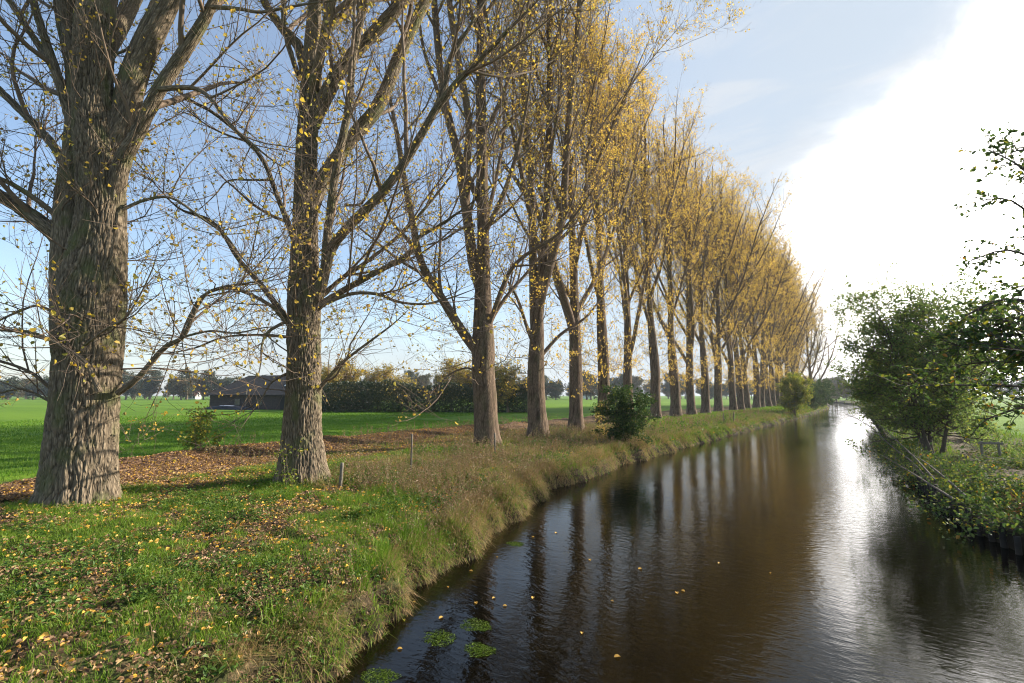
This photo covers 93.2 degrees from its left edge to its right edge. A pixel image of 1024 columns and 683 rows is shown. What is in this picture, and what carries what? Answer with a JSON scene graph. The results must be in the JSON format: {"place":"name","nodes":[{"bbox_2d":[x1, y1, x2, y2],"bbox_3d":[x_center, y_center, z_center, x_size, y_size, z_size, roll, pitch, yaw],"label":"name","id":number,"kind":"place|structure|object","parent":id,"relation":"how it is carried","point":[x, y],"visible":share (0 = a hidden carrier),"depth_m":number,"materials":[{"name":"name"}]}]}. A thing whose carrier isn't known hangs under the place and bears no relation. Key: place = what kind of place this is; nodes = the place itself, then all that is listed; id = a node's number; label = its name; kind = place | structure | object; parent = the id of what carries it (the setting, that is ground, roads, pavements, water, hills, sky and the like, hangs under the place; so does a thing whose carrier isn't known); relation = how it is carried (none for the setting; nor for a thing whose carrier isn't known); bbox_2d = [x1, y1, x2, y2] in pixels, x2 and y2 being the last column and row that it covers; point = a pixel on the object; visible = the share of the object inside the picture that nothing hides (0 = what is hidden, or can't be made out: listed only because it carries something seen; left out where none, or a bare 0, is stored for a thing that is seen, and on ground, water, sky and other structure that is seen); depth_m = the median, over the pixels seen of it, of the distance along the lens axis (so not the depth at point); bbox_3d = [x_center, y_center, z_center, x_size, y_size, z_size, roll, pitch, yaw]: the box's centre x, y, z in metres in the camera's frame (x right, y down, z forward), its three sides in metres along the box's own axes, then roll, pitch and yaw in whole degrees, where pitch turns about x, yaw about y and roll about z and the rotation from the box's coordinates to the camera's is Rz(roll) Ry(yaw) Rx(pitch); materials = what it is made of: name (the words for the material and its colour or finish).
{"place":"outdoors","nodes":[
{"label":"outdoors","id":0,"kind":"place"},
{"bbox_2d":[0,396,1023,682],"bbox_3d":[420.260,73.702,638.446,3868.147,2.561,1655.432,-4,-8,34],"label":"ground","id":1,"kind":"structure","parent":0,"point":[36,408],"depth_m":7.86,"materials":[{"name":"green plant"}]},
{"bbox_2d":[0,376,26,399],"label":"tree","id":2,"kind":"object","parent":1,"relation":"on","point":[4,387],"visible":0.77,"depth_m":237.63,"materials":[{"name":"green plant"}]},
{"bbox_2d":[22,384,43,399],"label":"tree","id":3,"kind":"object","parent":1,"relation":"on","point":[32,387],"visible":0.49,"depth_m":237.36,"materials":[{"name":"green plant"}]},
{"bbox_2d":[35,375,48,396],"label":"tree","id":4,"kind":"object","parent":1,"relation":"on","point":[44,390],"visible":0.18,"depth_m":235.12,"materials":[{"name":"green plant"}]},
{"bbox_2d":[122,370,135,399],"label":"tree","id":5,"kind":"object","parent":1,"relation":"on","point":[126,377],"visible":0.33,"depth_m":247.72,"materials":[{"name":"green plant"}]},
{"bbox_2d":[128,374,143,398],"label":"tree","id":6,"kind":"object","parent":1,"relation":"on","point":[136,385],"visible":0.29,"depth_m":260.82,"materials":[{"name":"green plant"}]},
{"bbox_2d":[138,369,166,399],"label":"tree","id":7,"kind":"object","parent":1,"relation":"on","point":[151,386],"visible":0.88,"depth_m":251.81,"materials":[{"name":"green plant"}]},
{"bbox_2d":[167,376,188,399],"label":"tree","id":8,"kind":"object","parent":1,"relation":"on","point":[178,391],"visible":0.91,"depth_m":236.25,"materials":[{"name":"green plant"}]},
{"bbox_2d":[174,368,198,399],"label":"tree","id":9,"kind":"object","parent":1,"relation":"on","point":[188,383],"visible":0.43,"depth_m":252.43,"materials":[{"name":"green plant"}]},
{"bbox_2d":[190,376,209,399],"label":"tree","id":10,"kind":"object","parent":1,"relation":"on","point":[197,386],"visible":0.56,"depth_m":237.41,"materials":[{"name":"green plant"}]},
{"bbox_2d":[174,402,226,452],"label":"leafy sapling","id":11,"kind":"object","parent":1,"relation":"on","point":[194,438],"visible":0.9,"depth_m":17.12,"materials":[{"name":"green plant"}]},
{"bbox_2d":[199,370,223,392],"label":"tree","id":12,"kind":"object","parent":1,"relation":"on","point":[209,386],"visible":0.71,"depth_m":234.06,"materials":[{"name":"green plant"}]},
{"bbox_2d":[199,405,257,409],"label":"tarpaulin heap","id":13,"kind":"object","parent":1,"relation":"on","point":[230,407],"visible":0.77,"depth_m":77.43,"materials":[{"name":"grey plastic"}]},
{"bbox_2d":[0,410,505,483],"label":"field grass","id":14,"kind":"structure","parent":1,"relation":"on","point":[330,420],"depth_m":33.18,"materials":[{"name":"green plant"}]},
{"bbox_2d":[0,0,565,507],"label":"poplar tree","id":15,"kind":"object","parent":1,"relation":"on","point":[84,230],"visible":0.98,"depth_m":10.18,"materials":[{"name":"brown plant"}]},
{"bbox_2d":[204,375,372,409],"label":"brick barn","id":16,"kind":"structure","parent":1,"relation":"on","point":[271,399],"depth_m":81.07,"materials":[{"name":"tile"}]},
{"bbox_2d":[271,437,307,485],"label":"leafy sapling","id":17,"kind":"object","parent":1,"relation":"on","point":[289,477],"visible":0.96,"depth_m":11.45,"materials":[{"name":"green plant"}]},
{"bbox_2d":[0,0,620,488],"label":"poplar tree","id":18,"kind":"object","parent":1,"relation":"on","point":[302,408],"visible":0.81,"depth_m":12.56,"materials":[{"name":"brown plant"}]},
{"bbox_2d":[321,362,347,403],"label":"autumn tree","id":19,"kind":"object","parent":1,"relation":"on","point":[325,374],"visible":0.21,"depth_m":72.47,"materials":[{"name":"yellow plant"}]},
{"bbox_2d":[338,463,343,487],"bbox_3d":[-4.139,3.492,11.649,0.149,1.129,0.092,-1,-6,6],"label":"fence stake","id":20,"kind":"object","parent":1,"relation":"on","point":[341,473],"visible":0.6,"depth_m":11.64,"materials":[{"name":"grey wood"}]},
{"bbox_2d":[324,356,369,406],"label":"autumn tree","id":21,"kind":"object","parent":1,"relation":"on","point":[348,374],"visible":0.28,"depth_m":75.26,"materials":[{"name":"yellow plant"}]},
{"bbox_2d":[355,361,404,402],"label":"autumn tree","id":22,"kind":"object","parent":1,"relation":"on","point":[374,376],"visible":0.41,"depth_m":79.68,"materials":[{"name":"yellow plant"}]},
{"bbox_2d":[0,411,789,682],"bbox_3d":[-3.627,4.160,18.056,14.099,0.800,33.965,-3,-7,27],"label":"leaf litter","id":23,"kind":"object","parent":1,"relation":"on","point":[141,477],"visible":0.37,"depth_m":8.13,"materials":[{"name":"brown plant"}]},
{"bbox_2d":[0,407,797,682],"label":"green herbs","id":24,"kind":"object","parent":1,"relation":"on","point":[140,594],"visible":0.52,"depth_m":6.26,"materials":[{"name":"green plant"}]},
{"bbox_2d":[387,373,418,401],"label":"autumn tree","id":25,"kind":"object","parent":1,"relation":"on","point":[407,380],"visible":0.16,"depth_m":82.96,"materials":[{"name":"yellow plant"}]},
{"bbox_2d":[0,406,828,682],"bbox_3d":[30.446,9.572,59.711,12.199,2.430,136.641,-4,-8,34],"label":"dry grass","id":26,"kind":"structure","parent":1,"relation":"on","point":[480,527],"depth_m":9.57,"materials":[{"name":"beige plant"}]},
{"bbox_2d":[412,373,433,392],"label":"tree","id":27,"kind":"object","parent":1,"relation":"on","point":[425,378],"visible":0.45,"depth_m":243.36,"materials":[{"name":"green plant"}]},
{"bbox_2d":[322,379,526,412],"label":"field hedge","id":28,"kind":"object","parent":1,"relation":"on","point":[437,405],"visible":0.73,"depth_m":66.08,"materials":[{"name":"green plant"}]},
{"bbox_2d":[431,356,470,400],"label":"autumn tree","id":29,"kind":"object","parent":1,"relation":"on","point":[452,380],"visible":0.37,"depth_m":75.23,"materials":[{"name":"yellow plant"}]},
{"bbox_2d":[454,359,472,403],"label":"autumn tree","id":30,"kind":"object","parent":1,"relation":"on","point":[467,380],"visible":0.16,"depth_m":73.55,"materials":[{"name":"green plant"}]},
{"bbox_2d":[494,358,526,411],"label":"autumn tree","id":31,"kind":"object","parent":1,"relation":"on","point":[501,377],"visible":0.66,"depth_m":64.73,"materials":[{"name":"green plant"}]},
{"bbox_2d":[318,0,703,446],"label":"poplar tree","id":32,"kind":"object","parent":1,"relation":"on","point":[482,352],"visible":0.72,"depth_m":21.68,"materials":[{"name":"brown plant"}]},
{"bbox_2d":[0,404,1023,682],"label":"bank grass","id":33,"kind":"structure","parent":1,"relation":"on","point":[380,520],"depth_m":7.58,"materials":[{"name":"green plant"}]},
{"bbox_2d":[546,380,561,399],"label":"tree","id":34,"kind":"object","parent":1,"relation":"on","point":[556,388],"visible":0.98,"depth_m":237.71,"materials":[{"name":"green plant"}]},
{"bbox_2d":[454,0,670,431],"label":"poplar tree","id":35,"kind":"object","parent":1,"relation":"on","point":[565,294],"visible":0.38,"depth_m":29.90,"materials":[{"name":"yellow plant"}]},
{"bbox_2d":[582,369,594,399],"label":"tree","id":36,"kind":"object","parent":1,"relation":"on","point":[587,393],"visible":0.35,"depth_m":235.62,"materials":[{"name":"green plant"}]},
{"bbox_2d":[433,0,750,438],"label":"poplar tree","id":37,"kind":"object","parent":1,"relation":"on","point":[535,387],"visible":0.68,"depth_m":25.89,"materials":[{"name":"yellow plant"}]},
{"bbox_2d":[533,0,652,425],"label":"poplar tree","id":38,"kind":"object","parent":1,"relation":"on","point":[603,341],"visible":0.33,"depth_m":34.07,"materials":[{"name":"yellow plant"}]},
{"bbox_2d":[592,400,607,436],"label":"leafy sapling","id":39,"kind":"object","parent":1,"relation":"on","point":[599,417],"visible":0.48,"depth_m":25.37,"materials":[{"name":"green plant"}]},
{"bbox_2d":[610,373,622,389],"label":"tree","id":40,"kind":"object","parent":1,"relation":"on","point":[618,380],"visible":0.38,"depth_m":286.36,"materials":[{"name":"green plant"}]},
{"bbox_2d":[589,382,662,443],"bbox_3d":[5.532,3.562,23.623,3.457,3.206,4.074,-1,-6,11],"label":"leafy bush","id":41,"kind":"object","parent":1,"relation":"on","point":[626,419],"visible":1,"depth_m":23.16,"materials":[{"name":"green plant"}]},
{"bbox_2d":[560,43,711,418],"bbox_3d":[11.009,-10.132,44.218,13.956,35.261,13.373,-1,-6,4],"label":"poplar tree","id":42,"kind":"object","parent":1,"relation":"on","point":[654,384],"visible":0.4,"depth_m":43.11,"materials":[{"name":"yellow plant"}]},
{"bbox_2d":[632,375,644,398],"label":"tree","id":43,"kind":"object","parent":1,"relation":"on","point":[639,381],"visible":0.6,"depth_m":279.58,"materials":[{"name":"green plant"}]},
{"bbox_2d":[563,32,718,408],"bbox_3d":[10.175,-10.155,40.633,14.833,34.439,13.035,2,-7,-18],"label":"poplar tree","id":44,"kind":"object","parent":1,"relation":"on","point":[626,297],"visible":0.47,"depth_m":38.91,"materials":[{"name":"yellow plant"}]},
{"bbox_2d":[610,94,740,416],"bbox_3d":[14.839,-8.506,49.089,10.526,32.906,13.291,3,-7,-29],"label":"poplar tree","id":45,"kind":"object","parent":1,"relation":"on","point":[675,403],"visible":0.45,"depth_m":47.12,"materials":[{"name":"yellow plant"}]},
{"bbox_2d":[609,139,748,414],"bbox_3d":[17.681,-7.360,53.718,16.155,31.718,13.949,3,-7,-27],"label":"poplar tree","id":46,"kind":"object","parent":1,"relation":"on","point":[691,311],"visible":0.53,"depth_m":52.09,"materials":[{"name":"yellow plant"}]},
{"bbox_2d":[648,135,749,413],"bbox_3d":[20.789,-8.298,57.988,13.414,34.621,13.999,7,-10,-39],"label":"poplar tree","id":47,"kind":"object","parent":1,"relation":"on","point":[705,401],"visible":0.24,"depth_m":56.09,"materials":[{"name":"yellow plant"}]},
{"bbox_2d":[659,170,778,409],"bbox_3d":[27.579,-6.900,66.526,16.053,33.593,13.860,-1,-6,7],"label":"poplar tree","id":48,"kind":"object","parent":1,"relation":"on","point":[731,385],"visible":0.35,"depth_m":63.98,"materials":[{"name":"yellow plant"}]},
{"bbox_2d":[638,166,812,411],"bbox_3d":[26.742,-7.437,60.052,17.065,33.280,19.339,3,-7,-26],"label":"poplar tree","id":49,"kind":"object","parent":1,"relation":"on","point":[717,390],"visible":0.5,"depth_m":59.49,"materials":[{"name":"yellow plant"}]},
{"bbox_2d":[702,180,777,409],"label":"poplar tree","id":50,"kind":"object","parent":1,"relation":"on","point":[740,396],"visible":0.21,"depth_m":67.88,"materials":[{"name":"yellow plant"}]},
{"bbox_2d":[674,202,809,408],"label":"poplar tree","id":51,"kind":"object","parent":1,"relation":"on","point":[747,403],"visible":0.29,"depth_m":71.21,"materials":[{"name":"yellow plant"}]},
{"bbox_2d":[714,227,797,405],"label":"poplar tree","id":52,"kind":"object","parent":1,"relation":"on","point":[768,402],"visible":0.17,"depth_m":83.53,"materials":[{"name":"yellow plant"}]},
{"bbox_2d":[718,204,796,407],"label":"poplar tree","id":53,"kind":"object","parent":1,"relation":"on","point":[756,400],"visible":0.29,"depth_m":74.76,"materials":[{"name":"yellow plant"}]},
{"bbox_2d":[721,231,806,405],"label":"poplar tree","id":54,"kind":"object","parent":1,"relation":"on","point":[772,393],"visible":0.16,"depth_m":87.24,"materials":[{"name":"yellow plant"}]},
{"bbox_2d":[744,210,806,407],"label":"poplar tree","id":55,"kind":"object","parent":1,"relation":"on","point":[762,392],"visible":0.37,"depth_m":80.19,"materials":[{"name":"yellow plant"}]},
{"bbox_2d":[756,272,820,389],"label":"poplar tree","id":56,"kind":"object","parent":1,"relation":"on","point":[799,337],"visible":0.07,"depth_m":106.16,"materials":[{"name":"yellow plant"}]},
{"bbox_2d":[760,263,822,381],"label":"poplar tree","id":57,"kind":"object","parent":1,"relation":"on","point":[801,327],"visible":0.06,"depth_m":110.84,"materials":[{"name":"yellow plant"}]},
{"bbox_2d":[745,243,839,404],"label":"poplar tree","id":58,"kind":"object","parent":1,"relation":"on","point":[783,335],"visible":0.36,"depth_m":89.15,"materials":[{"name":"yellow plant"}]},
{"bbox_2d":[756,246,828,398],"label":"poplar tree","id":59,"kind":"object","parent":1,"relation":"on","point":[794,341],"visible":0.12,"depth_m":95.23,"materials":[{"name":"yellow plant"}]},
{"bbox_2d":[773,247,814,400],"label":"poplar tree","id":60,"kind":"object","parent":1,"relation":"on","point":[786,360],"visible":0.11,"depth_m":99.91,"materials":[{"name":"yellow plant"}]},
{"bbox_2d":[775,371,815,417],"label":"waterside tree","id":61,"kind":"object","parent":1,"relation":"on","point":[797,395],"visible":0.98,"depth_m":60.49,"materials":[{"name":"green plant"}]},
{"bbox_2d":[773,293,827,386],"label":"poplar tree","id":62,"kind":"object","parent":1,"relation":"on","point":[811,347],"visible":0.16,"depth_m":113.68,"materials":[{"name":"yellow plant"}]},
{"bbox_2d":[782,263,826,376],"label":"poplar tree","id":63,"kind":"object","parent":1,"relation":"on","point":[799,341],"visible":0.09,"depth_m":102.93,"materials":[{"name":"yellow plant"}]},
{"bbox_2d":[802,385,823,409],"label":"leafy bush","id":64,"kind":"object","parent":1,"relation":"on","point":[816,396],"visible":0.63,"depth_m":81.34,"materials":[{"name":"green plant"}]},
{"bbox_2d":[808,382,833,406],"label":"leafy bush","id":65,"kind":"object","parent":1,"relation":"on","point":[824,391],"visible":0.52,"depth_m":96.59,"materials":[{"name":"green plant"}]},
{"bbox_2d":[810,378,841,405],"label":"leafy bush","id":66,"kind":"object","parent":1,"relation":"on","point":[831,394],"visible":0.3,"depth_m":111.01,"materials":[{"name":"green plant"}]},
{"bbox_2d":[799,289,866,384],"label":"poplar tree","id":67,"kind":"object","parent":1,"relation":"on","point":[816,351],"visible":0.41,"depth_m":117.72,"materials":[{"name":"brown plant"}]},
{"bbox_2d":[832,383,847,401],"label":"tree","id":68,"kind":"object","parent":1,"relation":"on","point":[838,393],"visible":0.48,"depth_m":182.71,"materials":[{"name":"green plant"}]},
{"bbox_2d":[841,367,891,421],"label":"willow tree","id":69,"kind":"object","parent":1,"relation":"on","point":[862,408],"visible":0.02,"depth_m":48.52,"materials":[{"name":"green plant"}]},
{"bbox_2d":[839,411,930,482],"bbox_3d":[13.373,3.522,17.334,0.777,2.088,5.415,-1,-6,8],"label":"fallen branch","id":70,"kind":"object","parent":1,"relation":"on","point":[916,466],"visible":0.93,"depth_m":17.14,"materials":[{"name":"brown wood"}]},
{"bbox_2d":[863,432,920,452],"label":"bramble bush","id":71,"kind":"object","parent":1,"relation":"on","point":[891,444],"visible":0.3,"depth_m":24.08,"materials":[{"name":"green plant"}]},
{"bbox_2d":[867,434,938,462],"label":"bramble bush","id":72,"kind":"object","parent":1,"relation":"on","point":[888,450],"visible":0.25,"depth_m":21.50,"materials":[{"name":"green plant"}]},
{"bbox_2d":[875,420,935,480],"bbox_3d":[12.778,3.360,16.047,0.802,1.737,4.405,-3,-7,27],"label":"fallen branch","id":73,"kind":"object","parent":1,"relation":"on","point":[917,460],"visible":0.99,"depth_m":15.71,"materials":[{"name":"brown wood"}]},
{"bbox_2d":[872,443,942,475],"bbox_3d":[15.514,4.637,18.607,2.519,1.326,2.958,-3,-7,28],"label":"bramble bush","id":74,"kind":"object","parent":1,"relation":"on","point":[897,457],"visible":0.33,"depth_m":19.06,"materials":[{"name":"green plant"}]},
{"bbox_2d":[868,446,955,500],"bbox_3d":[10.450,3.395,13.158,0.953,0.890,4.544,-3,-7,22],"label":"fallen branch","id":75,"kind":"object","parent":1,"relation":"on","point":[944,493],"visible":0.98,"depth_m":13.07,"materials":[{"name":"brown wood"}]},
{"bbox_2d":[876,453,951,486],"bbox_3d":[13.891,4.410,16.486,2.468,1.379,2.588,-1,-6,13],"label":"bramble bush","id":76,"kind":"object","parent":1,"relation":"on","point":[905,472],"visible":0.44,"depth_m":16.61,"materials":[{"name":"green plant"}]},
{"bbox_2d":[820,260,1023,457],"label":"willow tree","id":77,"kind":"object","parent":1,"relation":"on","point":[904,341],"visible":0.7,"depth_m":19.39,"materials":[{"name":"green plant"}]},
{"bbox_2d":[894,431,965,495],"bbox_3d":[11.235,3.087,12.847,1.104,1.516,3.712,-2,-7,15],"label":"fallen branch","id":78,"kind":"object","parent":1,"relation":"on","point":[942,476],"visible":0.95,"depth_m":12.54,"materials":[{"name":"brown wood"}]},
{"bbox_2d":[855,329,1006,441],"bbox_3d":[21.659,2.181,24.861,7.014,6.684,5.418,0,-6,-1],"label":"willow tree","id":79,"kind":"object","parent":1,"relation":"on","point":[973,424],"visible":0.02,"depth_m":24.00,"materials":[{"name":"green plant"}]},
{"bbox_2d":[864,120,1023,448],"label":"alder tree","id":80,"kind":"object","parent":1,"relation":"on","point":[1014,352],"visible":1,"depth_m":6.28,"materials":[{"name":"green plant"}]},
{"bbox_2d":[890,440,1023,491],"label":"bramble bush","id":81,"kind":"object","parent":1,"relation":"on","point":[938,465],"visible":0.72,"depth_m":15.13,"materials":[{"name":"green plant"}]},
{"bbox_2d":[907,475,1023,527],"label":"bramble bush","id":82,"kind":"object","parent":1,"relation":"on","point":[968,503],"visible":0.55,"depth_m":11.21,"materials":[{"name":"green plant"}]},
{"bbox_2d":[914,466,1016,507],"bbox_3d":[11.845,3.893,12.485,2.784,1.248,2.371,-1,-6,6],"label":"bramble bush","id":83,"kind":"object","parent":1,"relation":"on","point":[947,491],"visible":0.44,"depth_m":12.37,"materials":[{"name":"green plant"}]},
{"bbox_2d":[935,474,1023,543],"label":"bramble bush","id":84,"kind":"object","parent":1,"relation":"on","point":[1016,522],"visible":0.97,"depth_m":9.74,"materials":[{"name":"green plant"}]},
{"bbox_2d":[935,464,1023,496],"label":"bramble bush","id":85,"kind":"object","parent":1,"relation":"on","point":[1009,480],"visible":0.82,"depth_m":11.93,"materials":[{"name":"green plant"}]},
{"bbox_2d":[950,438,1022,451],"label":"bramble bush","id":86,"kind":"object","parent":1,"relation":"on","point":[995,445],"visible":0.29,"depth_m":20.08,"materials":[{"name":"green plant"}]},
{"bbox_2d":[953,445,1023,457],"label":"bramble bush","id":87,"kind":"object","parent":1,"relation":"on","point":[988,451],"visible":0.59,"depth_m":17.68,"materials":[{"name":"green plant"}]},
{"bbox_2d":[978,441,1003,457],"bbox_3d":[16.821,4.046,16.982,0.700,1.060,0.124,-2,-7,20],"label":"wooden rail","id":88,"kind":"object","parent":1,"relation":"on","point":[981,443],"visible":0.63,"depth_m":16.97,"materials":[{"name":"grey wood"}]},
{"bbox_2d":[962,454,1023,469],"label":"bramble bush","id":89,"kind":"object","parent":1,"relation":"on","point":[1008,464],"visible":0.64,"depth_m":15.18,"materials":[{"name":"green plant"}]},
{"bbox_2d":[967,452,1023,467],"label":"bramble bush","id":90,"kind":"object","parent":1,"relation":"on","point":[1003,459],"visible":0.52,"depth_m":15.13,"materials":[{"name":"green plant"}]},
{"bbox_2d":[997,523,1007,547],"bbox_3d":[9.742,4.157,9.561,0.112,1.128,0.116,7,-12,-39],"label":"revetment post","id":91,"kind":"object","parent":1,"relation":"on","point":[1003,540],"visible":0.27,"depth_m":9.58,"materials":[{"name":"brown wood"}]},
{"bbox_2d":[990,484,1023,517],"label":"bramble bush","id":92,"kind":"object","parent":1,"relation":"on","point":[1021,504],"visible":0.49,"depth_m":10.10,"materials":[{"name":"green plant"}]},
{"bbox_2d":[1003,380,1023,397],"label":"tree","id":93,"kind":"object","parent":1,"relation":"on","point":[1012,383],"visible":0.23,"depth_m":276.20,"materials":[{"name":"green plant"}]},
{"bbox_2d":[1013,536,1022,555],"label":"revetment post","id":94,"kind":"object","parent":1,"relation":"on","point":[1018,545],"visible":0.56,"depth_m":9.13,"materials":[{"name":"brown wood"}]},
{"bbox_2d":[0,0,1023,395],"label":"sky","id":95,"kind":"structure","parent":0,"point":[877,102],"materials":[{"name":"blue"}]},
{"bbox_2d":[326,403,1023,682],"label":"water","id":96,"kind":"structure","parent":0,"point":[870,578],"depth_m":7.67,"materials":[{"name":"brown liquid"}]},
{"bbox_2d":[361,668,400,682],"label":"water weed","id":97,"kind":"object","parent":96,"relation":"on","point":[384,677],"visible":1,"depth_m":5.20,"materials":[{"name":"green plant"}]},
{"bbox_2d":[423,629,455,646],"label":"water weed","id":98,"kind":"object","parent":96,"relation":"on","point":[437,637],"visible":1,"depth_m":6.01,"materials":[{"name":"green plant"}]},
{"bbox_2d":[460,618,491,631],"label":"water weed","id":99,"kind":"object","parent":96,"relation":"on","point":[480,627],"visible":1,"depth_m":6.33,"materials":[{"name":"green plant"}]},
{"bbox_2d":[464,642,495,657],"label":"water weed","id":100,"kind":"object","parent":96,"relation":"on","point":[481,646],"visible":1,"depth_m":5.73,"materials":[{"name":"green plant"}]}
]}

